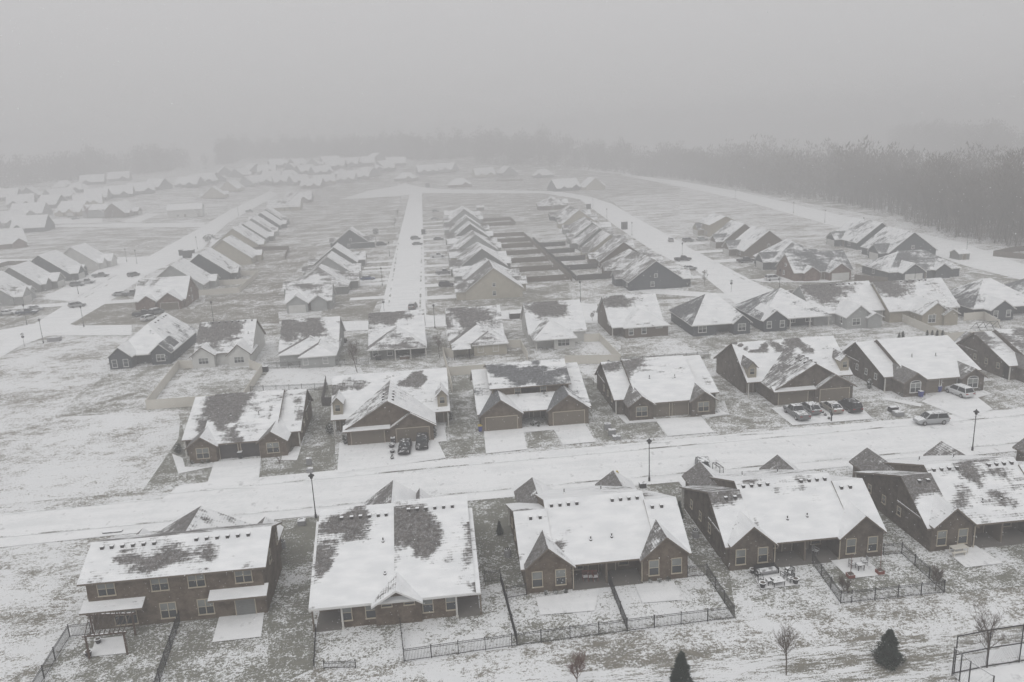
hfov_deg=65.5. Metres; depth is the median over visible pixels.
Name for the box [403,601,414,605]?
window
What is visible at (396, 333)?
house
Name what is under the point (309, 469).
utility box
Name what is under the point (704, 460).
parked car
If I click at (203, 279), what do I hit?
house
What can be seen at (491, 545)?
lawn
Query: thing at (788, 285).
lawn
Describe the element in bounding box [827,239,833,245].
garage door
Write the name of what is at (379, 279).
driveway
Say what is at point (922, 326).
vinyl fence
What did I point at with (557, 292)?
lawn
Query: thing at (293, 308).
garage door
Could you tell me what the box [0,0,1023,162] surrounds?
sky
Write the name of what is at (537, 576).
window
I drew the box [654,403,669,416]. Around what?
garage door
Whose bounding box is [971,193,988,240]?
bare tree
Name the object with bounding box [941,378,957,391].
garage door
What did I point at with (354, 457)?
driveway
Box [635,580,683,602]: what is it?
patio
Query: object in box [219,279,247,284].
vinyl fence
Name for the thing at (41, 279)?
house
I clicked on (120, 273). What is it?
driveway
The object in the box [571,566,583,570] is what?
window
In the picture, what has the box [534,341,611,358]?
lawn
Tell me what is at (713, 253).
lawn
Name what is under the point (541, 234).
ground
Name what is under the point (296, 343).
house
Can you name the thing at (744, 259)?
pickup truck
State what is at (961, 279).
lawn
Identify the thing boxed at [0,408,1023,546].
road
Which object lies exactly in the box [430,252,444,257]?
pickup truck
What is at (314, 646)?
metal fence
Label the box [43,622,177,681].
lawn
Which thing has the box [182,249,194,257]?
utility box
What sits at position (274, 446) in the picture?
window
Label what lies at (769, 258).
house
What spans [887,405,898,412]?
utility box
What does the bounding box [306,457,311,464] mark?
utility box
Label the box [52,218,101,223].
driveway
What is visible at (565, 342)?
window
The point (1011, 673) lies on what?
court
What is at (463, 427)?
lawn
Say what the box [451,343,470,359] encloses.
gazebo
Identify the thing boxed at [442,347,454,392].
vinyl fence
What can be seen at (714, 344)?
lawn
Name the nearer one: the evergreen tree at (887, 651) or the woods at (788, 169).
the evergreen tree at (887, 651)
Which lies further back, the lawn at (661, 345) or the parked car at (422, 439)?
the lawn at (661, 345)
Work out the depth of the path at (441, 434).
123.07 m
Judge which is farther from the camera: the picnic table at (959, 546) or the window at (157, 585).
the picnic table at (959, 546)
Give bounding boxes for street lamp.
[308,473,316,517]
[647,438,651,480]
[971,409,979,450]
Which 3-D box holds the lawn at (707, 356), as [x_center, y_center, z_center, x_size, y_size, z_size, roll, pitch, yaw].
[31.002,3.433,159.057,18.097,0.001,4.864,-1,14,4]
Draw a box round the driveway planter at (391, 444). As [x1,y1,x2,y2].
[388,442,394,447]
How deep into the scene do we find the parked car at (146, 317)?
216.59 m
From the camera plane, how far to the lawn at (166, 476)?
112.38 m
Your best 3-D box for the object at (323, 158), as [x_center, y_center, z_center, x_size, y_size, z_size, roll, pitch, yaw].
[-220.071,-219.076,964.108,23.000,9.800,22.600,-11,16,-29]
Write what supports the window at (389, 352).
in the house at (396, 333)
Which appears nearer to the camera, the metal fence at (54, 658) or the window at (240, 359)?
the metal fence at (54, 658)
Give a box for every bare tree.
[345,340,359,371]
[433,333,443,356]
[564,649,586,681]
[773,613,798,674]
[837,575,852,594]
[930,565,945,590]
[966,599,1011,667]
[969,187,991,235]
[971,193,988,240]
[973,196,989,239]
[990,179,1019,242]
[991,192,1008,241]
[993,191,1018,239]
[1003,201,1016,243]
[1006,194,1021,243]
[1007,186,1023,235]
[1008,192,1023,244]
[1012,205,1023,245]
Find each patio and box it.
[91,636,125,655]
[212,612,263,641]
[536,589,598,614]
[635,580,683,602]
[753,567,800,588]
[831,557,883,577]
[945,545,1001,566]
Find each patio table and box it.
[765,578,772,585]
[770,576,784,586]
[855,562,864,570]
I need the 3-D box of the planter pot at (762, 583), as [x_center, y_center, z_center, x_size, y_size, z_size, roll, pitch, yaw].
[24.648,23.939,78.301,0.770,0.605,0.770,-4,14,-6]
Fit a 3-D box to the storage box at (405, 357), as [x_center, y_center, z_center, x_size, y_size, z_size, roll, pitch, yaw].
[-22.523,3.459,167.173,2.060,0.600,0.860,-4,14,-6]
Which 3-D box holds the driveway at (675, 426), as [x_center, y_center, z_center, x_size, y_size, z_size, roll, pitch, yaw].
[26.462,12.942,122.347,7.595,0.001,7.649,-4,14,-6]
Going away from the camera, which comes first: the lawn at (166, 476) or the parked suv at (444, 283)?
the lawn at (166, 476)
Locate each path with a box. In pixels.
[172,454,207,472]
[273,437,303,459]
[432,425,446,442]
[521,425,554,431]
[618,415,655,422]
[701,408,726,417]
[883,397,920,406]
[976,390,990,397]
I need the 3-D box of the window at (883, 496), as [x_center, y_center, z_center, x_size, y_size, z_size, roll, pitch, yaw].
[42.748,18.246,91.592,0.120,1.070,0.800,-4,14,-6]
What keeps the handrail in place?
on the road at (545, 471)
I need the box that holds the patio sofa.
[753,562,778,575]
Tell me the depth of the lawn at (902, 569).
78.87 m
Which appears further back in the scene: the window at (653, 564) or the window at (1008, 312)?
the window at (1008, 312)
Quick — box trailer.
[509,311,520,318]
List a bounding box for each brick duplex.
[76,506,283,629]
[181,387,313,463]
[308,480,482,631]
[331,368,449,444]
[470,358,590,431]
[505,470,691,593]
[594,355,718,420]
[679,455,886,570]
[713,335,856,404]
[841,335,987,396]
[849,441,1023,551]
[954,328,1023,382]
[1012,438,1023,460]
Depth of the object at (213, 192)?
674.69 m
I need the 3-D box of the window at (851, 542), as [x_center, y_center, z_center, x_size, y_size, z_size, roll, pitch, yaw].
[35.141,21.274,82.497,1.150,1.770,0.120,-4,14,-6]
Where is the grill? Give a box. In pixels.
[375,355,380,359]
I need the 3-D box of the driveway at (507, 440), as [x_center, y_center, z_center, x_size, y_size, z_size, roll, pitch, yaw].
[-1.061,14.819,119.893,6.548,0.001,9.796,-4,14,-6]
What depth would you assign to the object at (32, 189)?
694.00 m
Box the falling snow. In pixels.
[0,0,1023,681]
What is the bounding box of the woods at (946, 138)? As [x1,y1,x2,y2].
[0,117,1023,186]
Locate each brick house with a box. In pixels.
[0,227,27,249]
[133,275,199,309]
[447,178,471,187]
[775,250,852,280]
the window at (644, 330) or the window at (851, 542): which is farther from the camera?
the window at (644, 330)
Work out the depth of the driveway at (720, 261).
272.14 m
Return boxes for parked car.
[0,309,14,315]
[27,305,43,309]
[111,291,122,295]
[139,314,157,320]
[360,275,374,279]
[398,438,411,453]
[412,241,422,244]
[415,432,428,449]
[681,265,696,269]
[695,456,710,467]
[696,237,707,240]
[800,401,821,413]
[819,400,843,413]
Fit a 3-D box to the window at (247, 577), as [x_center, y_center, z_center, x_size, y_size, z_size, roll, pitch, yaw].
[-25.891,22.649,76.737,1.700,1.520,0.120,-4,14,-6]
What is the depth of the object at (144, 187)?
694.62 m
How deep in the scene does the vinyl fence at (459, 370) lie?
153.76 m
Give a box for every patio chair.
[587,570,593,577]
[754,567,760,577]
[757,571,763,582]
[780,569,788,576]
[787,571,794,583]
[812,544,818,554]
[848,558,856,568]
[861,555,868,565]
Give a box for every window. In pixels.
[96,583,116,596]
[113,610,138,625]
[150,578,169,591]
[156,354,165,360]
[159,601,176,619]
[187,575,206,588]
[195,447,209,458]
[196,598,215,615]
[198,357,208,364]
[234,356,244,363]
[234,570,252,583]
[266,442,279,453]
[268,548,271,564]
[275,529,278,544]
[340,607,352,621]
[365,606,375,619]
[381,603,392,607]
[387,350,392,355]
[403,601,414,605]
[422,599,433,613]
[445,597,455,610]
[514,388,520,393]
[532,571,542,587]
[540,386,546,391]
[555,569,566,585]
[558,339,569,346]
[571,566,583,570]
[618,561,628,565]
[629,328,633,335]
[636,406,647,416]
[642,328,646,333]
[648,559,659,576]
[671,557,681,574]
[698,326,706,332]
[698,401,708,411]
[698,510,701,521]
[707,522,710,534]
[735,549,745,565]
[738,323,745,330]
[757,547,767,563]
[767,321,771,328]
[780,320,784,327]
[810,540,820,544]
[845,538,856,554]
[852,318,860,325]
[867,536,877,552]
[868,483,871,493]
[881,494,885,504]
[896,505,901,516]
[909,380,920,392]
[928,314,935,322]
[936,530,947,546]
[957,528,968,543]
[967,376,978,387]
[1003,523,1011,526]
[1006,310,1010,316]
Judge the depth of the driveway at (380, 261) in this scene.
306.37 m
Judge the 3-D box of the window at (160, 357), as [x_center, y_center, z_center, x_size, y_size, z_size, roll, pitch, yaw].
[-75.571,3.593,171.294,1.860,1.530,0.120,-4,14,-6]
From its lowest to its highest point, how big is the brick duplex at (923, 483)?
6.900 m
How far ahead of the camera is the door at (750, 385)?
136.05 m
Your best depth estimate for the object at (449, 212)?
454.96 m
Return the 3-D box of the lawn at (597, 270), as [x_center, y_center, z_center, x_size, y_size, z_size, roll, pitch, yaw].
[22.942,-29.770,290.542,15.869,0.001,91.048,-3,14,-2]
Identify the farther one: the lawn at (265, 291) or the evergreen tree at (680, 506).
the lawn at (265, 291)
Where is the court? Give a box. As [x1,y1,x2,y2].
[957,663,1023,681]
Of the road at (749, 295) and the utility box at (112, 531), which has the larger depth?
the road at (749, 295)
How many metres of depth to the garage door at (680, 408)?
126.72 m
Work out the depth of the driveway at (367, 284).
258.13 m
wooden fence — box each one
[0,261,25,266]
[252,246,288,258]
[321,376,331,405]
[481,217,515,225]
[492,232,528,242]
[501,242,532,248]
[506,249,540,254]
[510,264,557,271]
[511,256,548,262]
[526,274,568,281]
[529,237,571,280]
[533,237,576,280]
[539,241,564,246]
[546,248,574,253]
[556,255,584,260]
[565,263,596,269]
[577,273,610,280]
[854,274,887,281]
[993,251,1023,258]
[994,246,1023,251]
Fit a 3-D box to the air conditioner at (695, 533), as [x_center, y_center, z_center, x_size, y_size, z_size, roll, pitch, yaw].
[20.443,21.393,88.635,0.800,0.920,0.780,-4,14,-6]
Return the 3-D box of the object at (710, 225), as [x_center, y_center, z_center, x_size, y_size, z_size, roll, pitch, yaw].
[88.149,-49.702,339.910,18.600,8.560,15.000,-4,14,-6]
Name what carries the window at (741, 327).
in the house at (690, 317)
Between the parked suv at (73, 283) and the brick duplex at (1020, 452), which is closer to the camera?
the brick duplex at (1020, 452)
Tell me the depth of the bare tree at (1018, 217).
273.31 m
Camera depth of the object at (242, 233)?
358.29 m
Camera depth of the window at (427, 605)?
75.47 m
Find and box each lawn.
[0,242,60,258]
[0,309,41,326]
[31,300,65,311]
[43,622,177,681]
[56,228,198,256]
[58,364,173,415]
[72,296,191,324]
[143,418,211,490]
[158,367,255,398]
[161,611,313,681]
[186,302,278,322]
[205,263,303,306]
[254,246,318,265]
[256,367,363,390]
[259,339,279,363]
[259,421,338,476]
[268,516,318,669]
[289,385,334,451]
[294,202,339,245]
[314,623,403,667]
[321,291,381,320]
[335,328,447,368]
[340,198,406,253]
[350,256,389,289]
[402,583,517,661]
[423,193,535,207]
[426,247,460,314]
[438,374,485,456]
[458,283,571,306]
[467,497,524,587]
[505,237,564,281]
[506,575,731,645]
[526,430,560,447]
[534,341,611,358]
[545,244,611,280]
[568,280,683,302]
[579,353,713,364]
[580,371,665,440]
[621,335,700,357]
[621,354,710,360]
[648,482,735,618]
[671,330,822,353]
[688,278,721,292]
[698,249,722,255]
[703,391,792,431]
[730,554,937,619]
[733,265,777,278]
[762,279,871,289]
[809,466,1023,593]
[814,553,942,603]
[828,326,947,343]
[852,385,951,419]
[855,264,869,275]
[895,272,1016,288]
[979,378,1023,409]
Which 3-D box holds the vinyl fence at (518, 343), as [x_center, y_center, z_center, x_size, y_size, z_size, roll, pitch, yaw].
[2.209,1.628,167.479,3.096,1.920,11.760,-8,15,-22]
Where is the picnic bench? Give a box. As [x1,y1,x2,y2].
[951,550,966,556]
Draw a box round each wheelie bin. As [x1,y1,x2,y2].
[237,450,242,458]
[917,390,924,396]
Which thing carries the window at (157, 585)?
in the brick duplex at (240, 548)
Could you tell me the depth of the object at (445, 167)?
888.14 m
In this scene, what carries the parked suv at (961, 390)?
on the driveway at (950, 402)
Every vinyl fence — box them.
[145,359,262,409]
[198,270,258,295]
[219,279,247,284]
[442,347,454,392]
[448,364,485,375]
[507,339,527,360]
[565,333,620,363]
[902,314,981,340]
[963,311,999,327]
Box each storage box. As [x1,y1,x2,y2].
[262,365,268,371]
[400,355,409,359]
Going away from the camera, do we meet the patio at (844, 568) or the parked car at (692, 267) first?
the patio at (844, 568)
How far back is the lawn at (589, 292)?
228.95 m
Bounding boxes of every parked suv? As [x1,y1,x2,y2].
[68,301,85,307]
[69,281,84,286]
[127,271,139,276]
[148,307,164,314]
[376,241,386,245]
[408,302,417,309]
[410,235,420,239]
[438,280,453,286]
[681,237,693,241]
[764,274,781,280]
[837,397,863,412]
[913,409,950,425]
[945,383,974,397]
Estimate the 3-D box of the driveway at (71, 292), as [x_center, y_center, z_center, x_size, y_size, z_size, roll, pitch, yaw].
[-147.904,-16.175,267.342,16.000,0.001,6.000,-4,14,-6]
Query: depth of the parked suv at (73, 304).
240.68 m
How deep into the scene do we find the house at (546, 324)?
175.00 m
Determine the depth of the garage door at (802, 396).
129.44 m
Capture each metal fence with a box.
[32,622,91,681]
[154,610,179,681]
[250,383,327,391]
[263,358,368,367]
[313,624,315,666]
[323,659,355,668]
[402,563,734,661]
[484,569,516,642]
[506,583,526,597]
[582,378,593,384]
[608,571,627,628]
[621,352,707,358]
[812,542,945,603]
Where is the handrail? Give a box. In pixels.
[712,462,723,472]
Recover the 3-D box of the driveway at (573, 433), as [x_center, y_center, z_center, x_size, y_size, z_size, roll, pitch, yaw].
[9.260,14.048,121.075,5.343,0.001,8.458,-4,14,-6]
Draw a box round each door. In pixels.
[23,294,31,303]
[58,279,64,287]
[78,272,84,278]
[160,302,178,309]
[218,444,238,458]
[234,599,256,615]
[240,442,260,456]
[289,305,305,313]
[340,420,345,429]
[350,430,385,444]
[396,426,429,442]
[437,413,443,421]
[485,415,517,430]
[522,412,529,417]
[533,411,540,416]
[553,410,584,425]
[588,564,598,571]
[608,563,615,570]
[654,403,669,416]
[672,401,688,415]
[711,241,715,247]
[723,248,728,255]
[746,383,752,392]
[756,261,762,269]
[778,391,808,404]
[781,543,791,551]
[819,387,849,401]
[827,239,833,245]
[832,272,848,280]
[869,252,877,259]
[905,273,922,279]
[926,380,939,392]
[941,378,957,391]
[973,525,984,533]
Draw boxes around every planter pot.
[83,648,91,657]
[94,637,101,643]
[759,580,766,587]
[792,576,799,583]
[846,557,854,578]
[875,550,884,574]
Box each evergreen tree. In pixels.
[496,521,503,534]
[669,649,692,681]
[678,501,683,518]
[870,628,906,671]
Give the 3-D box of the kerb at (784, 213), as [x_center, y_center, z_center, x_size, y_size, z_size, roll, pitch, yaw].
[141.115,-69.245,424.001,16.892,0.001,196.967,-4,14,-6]
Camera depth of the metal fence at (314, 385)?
148.54 m
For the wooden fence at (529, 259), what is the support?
on the ground at (541, 234)
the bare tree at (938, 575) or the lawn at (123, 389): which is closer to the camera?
the bare tree at (938, 575)
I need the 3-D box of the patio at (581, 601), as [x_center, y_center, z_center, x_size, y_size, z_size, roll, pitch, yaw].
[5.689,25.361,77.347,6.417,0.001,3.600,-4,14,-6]
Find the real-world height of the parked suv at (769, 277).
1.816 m
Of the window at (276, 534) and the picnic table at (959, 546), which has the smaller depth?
the picnic table at (959, 546)
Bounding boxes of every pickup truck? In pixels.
[15,307,38,314]
[78,278,94,283]
[91,272,108,277]
[121,289,135,295]
[132,309,154,316]
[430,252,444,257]
[435,268,449,274]
[674,255,691,260]
[736,256,753,262]
[783,403,811,419]
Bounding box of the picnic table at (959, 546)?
[949,543,968,553]
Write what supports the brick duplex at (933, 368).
on the ground at (864, 621)
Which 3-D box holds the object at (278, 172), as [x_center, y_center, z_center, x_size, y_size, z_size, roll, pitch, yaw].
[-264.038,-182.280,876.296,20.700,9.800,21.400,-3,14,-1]
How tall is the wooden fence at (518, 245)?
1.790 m
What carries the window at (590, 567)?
in the brick duplex at (629, 520)
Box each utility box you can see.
[47,336,61,341]
[102,529,122,533]
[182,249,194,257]
[297,518,305,525]
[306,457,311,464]
[306,467,312,472]
[604,422,610,429]
[608,428,615,435]
[612,434,620,439]
[621,221,627,229]
[639,481,646,487]
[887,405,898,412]
[892,410,904,416]
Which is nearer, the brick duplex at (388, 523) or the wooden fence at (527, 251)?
the brick duplex at (388, 523)
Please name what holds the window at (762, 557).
in the brick duplex at (765, 526)
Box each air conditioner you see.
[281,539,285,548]
[504,547,511,557]
[692,528,698,538]
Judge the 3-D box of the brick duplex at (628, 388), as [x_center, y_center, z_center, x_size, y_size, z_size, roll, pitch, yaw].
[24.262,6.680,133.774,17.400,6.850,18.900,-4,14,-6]
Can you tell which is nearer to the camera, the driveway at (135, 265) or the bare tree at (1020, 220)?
the bare tree at (1020, 220)
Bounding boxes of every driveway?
[12,303,67,308]
[44,290,97,295]
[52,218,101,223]
[85,279,121,283]
[104,299,132,303]
[109,271,138,274]
[112,263,156,267]
[122,214,158,221]
[206,457,260,487]
[239,516,275,523]
[337,440,445,472]
[349,295,385,300]
[360,278,389,281]
[360,282,388,285]
[362,269,391,271]
[364,265,392,268]
[367,260,393,262]
[423,243,445,245]
[423,249,446,251]
[423,256,447,258]
[423,264,448,266]
[423,273,450,276]
[423,282,453,286]
[423,294,455,299]
[484,428,526,452]
[552,423,595,444]
[644,234,679,236]
[656,417,713,435]
[663,242,704,245]
[666,265,680,267]
[678,480,685,485]
[681,249,722,253]
[703,258,742,262]
[750,277,841,282]
[772,401,872,424]
[922,391,991,419]
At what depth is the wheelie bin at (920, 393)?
129.78 m
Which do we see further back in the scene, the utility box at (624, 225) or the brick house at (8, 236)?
the brick house at (8, 236)
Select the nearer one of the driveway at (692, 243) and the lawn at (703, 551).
the lawn at (703, 551)
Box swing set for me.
[970,321,1000,330]
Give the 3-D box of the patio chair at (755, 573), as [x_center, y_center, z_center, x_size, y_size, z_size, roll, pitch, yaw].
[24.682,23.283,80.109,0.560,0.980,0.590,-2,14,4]
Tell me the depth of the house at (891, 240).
259.78 m
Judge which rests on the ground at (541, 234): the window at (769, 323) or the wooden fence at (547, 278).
the wooden fence at (547, 278)
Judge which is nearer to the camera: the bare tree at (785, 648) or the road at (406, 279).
the bare tree at (785, 648)
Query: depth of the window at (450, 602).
75.67 m
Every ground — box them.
[0,125,1023,681]
[0,206,1023,340]
[0,335,127,422]
[0,410,179,504]
[0,541,86,681]
[206,192,992,244]
[278,138,1023,222]
[499,623,1023,681]
[608,192,689,247]
[680,186,838,243]
[742,191,1023,262]
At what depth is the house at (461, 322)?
172.07 m
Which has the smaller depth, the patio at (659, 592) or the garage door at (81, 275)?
the patio at (659, 592)
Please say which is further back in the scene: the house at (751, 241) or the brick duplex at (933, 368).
the house at (751, 241)
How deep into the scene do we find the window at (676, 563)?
80.33 m
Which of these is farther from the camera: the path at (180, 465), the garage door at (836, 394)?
the garage door at (836, 394)
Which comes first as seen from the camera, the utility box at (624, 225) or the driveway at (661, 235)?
the driveway at (661, 235)
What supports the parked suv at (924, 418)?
on the road at (545, 471)
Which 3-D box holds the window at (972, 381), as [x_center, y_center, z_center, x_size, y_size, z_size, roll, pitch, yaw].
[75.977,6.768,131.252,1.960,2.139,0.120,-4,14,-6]
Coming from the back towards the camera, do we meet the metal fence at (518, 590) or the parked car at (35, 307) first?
the parked car at (35, 307)
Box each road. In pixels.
[0,190,277,356]
[0,257,150,265]
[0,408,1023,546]
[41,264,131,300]
[55,222,204,226]
[342,183,681,261]
[342,193,596,330]
[578,167,1023,278]
[639,289,794,298]
[676,241,772,303]
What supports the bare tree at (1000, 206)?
on the ground at (541, 234)
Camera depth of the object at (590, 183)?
646.56 m
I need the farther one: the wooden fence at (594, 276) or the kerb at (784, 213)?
the kerb at (784, 213)
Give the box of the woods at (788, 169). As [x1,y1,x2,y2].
[472,124,1023,252]
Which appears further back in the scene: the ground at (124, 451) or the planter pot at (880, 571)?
the ground at (124, 451)
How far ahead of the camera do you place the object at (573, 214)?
388.98 m
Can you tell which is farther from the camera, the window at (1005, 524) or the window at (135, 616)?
the window at (1005, 524)
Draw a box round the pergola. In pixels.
[82,610,136,658]
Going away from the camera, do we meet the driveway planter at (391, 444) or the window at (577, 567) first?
the window at (577, 567)
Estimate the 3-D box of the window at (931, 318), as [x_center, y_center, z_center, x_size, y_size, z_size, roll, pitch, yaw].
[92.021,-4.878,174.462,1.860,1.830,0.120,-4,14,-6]
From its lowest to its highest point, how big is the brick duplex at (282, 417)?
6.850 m
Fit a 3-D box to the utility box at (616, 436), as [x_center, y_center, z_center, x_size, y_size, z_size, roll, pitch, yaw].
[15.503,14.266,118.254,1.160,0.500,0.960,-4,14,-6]
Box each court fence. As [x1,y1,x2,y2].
[951,647,994,681]
[953,624,1023,674]
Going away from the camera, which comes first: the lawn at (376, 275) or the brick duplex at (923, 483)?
the brick duplex at (923, 483)
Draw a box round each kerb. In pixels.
[0,442,1017,537]
[0,498,162,514]
[166,414,1023,493]
[387,243,398,306]
[419,244,421,309]
[602,440,671,446]
[721,432,772,436]
[726,198,837,226]
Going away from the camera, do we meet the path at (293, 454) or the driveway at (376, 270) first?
the path at (293, 454)
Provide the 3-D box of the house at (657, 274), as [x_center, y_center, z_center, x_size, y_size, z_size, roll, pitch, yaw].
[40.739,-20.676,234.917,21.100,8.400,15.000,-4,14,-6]
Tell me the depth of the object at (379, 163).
902.93 m
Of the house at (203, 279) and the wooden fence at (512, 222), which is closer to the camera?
the house at (203, 279)
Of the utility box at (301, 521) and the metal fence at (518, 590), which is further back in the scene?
the utility box at (301, 521)
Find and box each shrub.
[173,443,181,453]
[203,234,215,241]
[325,423,332,432]
[342,434,347,443]
[867,379,872,388]
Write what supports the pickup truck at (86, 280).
on the driveway at (104, 281)
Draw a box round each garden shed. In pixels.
[476,205,483,210]
[950,249,970,259]
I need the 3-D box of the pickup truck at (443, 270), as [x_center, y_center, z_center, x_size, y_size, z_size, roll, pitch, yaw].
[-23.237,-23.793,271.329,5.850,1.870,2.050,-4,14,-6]
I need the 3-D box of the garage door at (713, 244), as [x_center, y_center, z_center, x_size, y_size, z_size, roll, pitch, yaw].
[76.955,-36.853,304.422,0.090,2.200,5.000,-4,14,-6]
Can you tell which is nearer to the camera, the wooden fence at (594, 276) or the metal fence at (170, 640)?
the metal fence at (170, 640)
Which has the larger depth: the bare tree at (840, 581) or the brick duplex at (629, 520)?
the brick duplex at (629, 520)
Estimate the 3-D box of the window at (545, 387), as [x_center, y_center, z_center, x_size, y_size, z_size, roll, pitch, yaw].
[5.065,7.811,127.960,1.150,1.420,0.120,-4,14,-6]
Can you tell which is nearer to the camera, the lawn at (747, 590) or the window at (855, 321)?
the lawn at (747, 590)

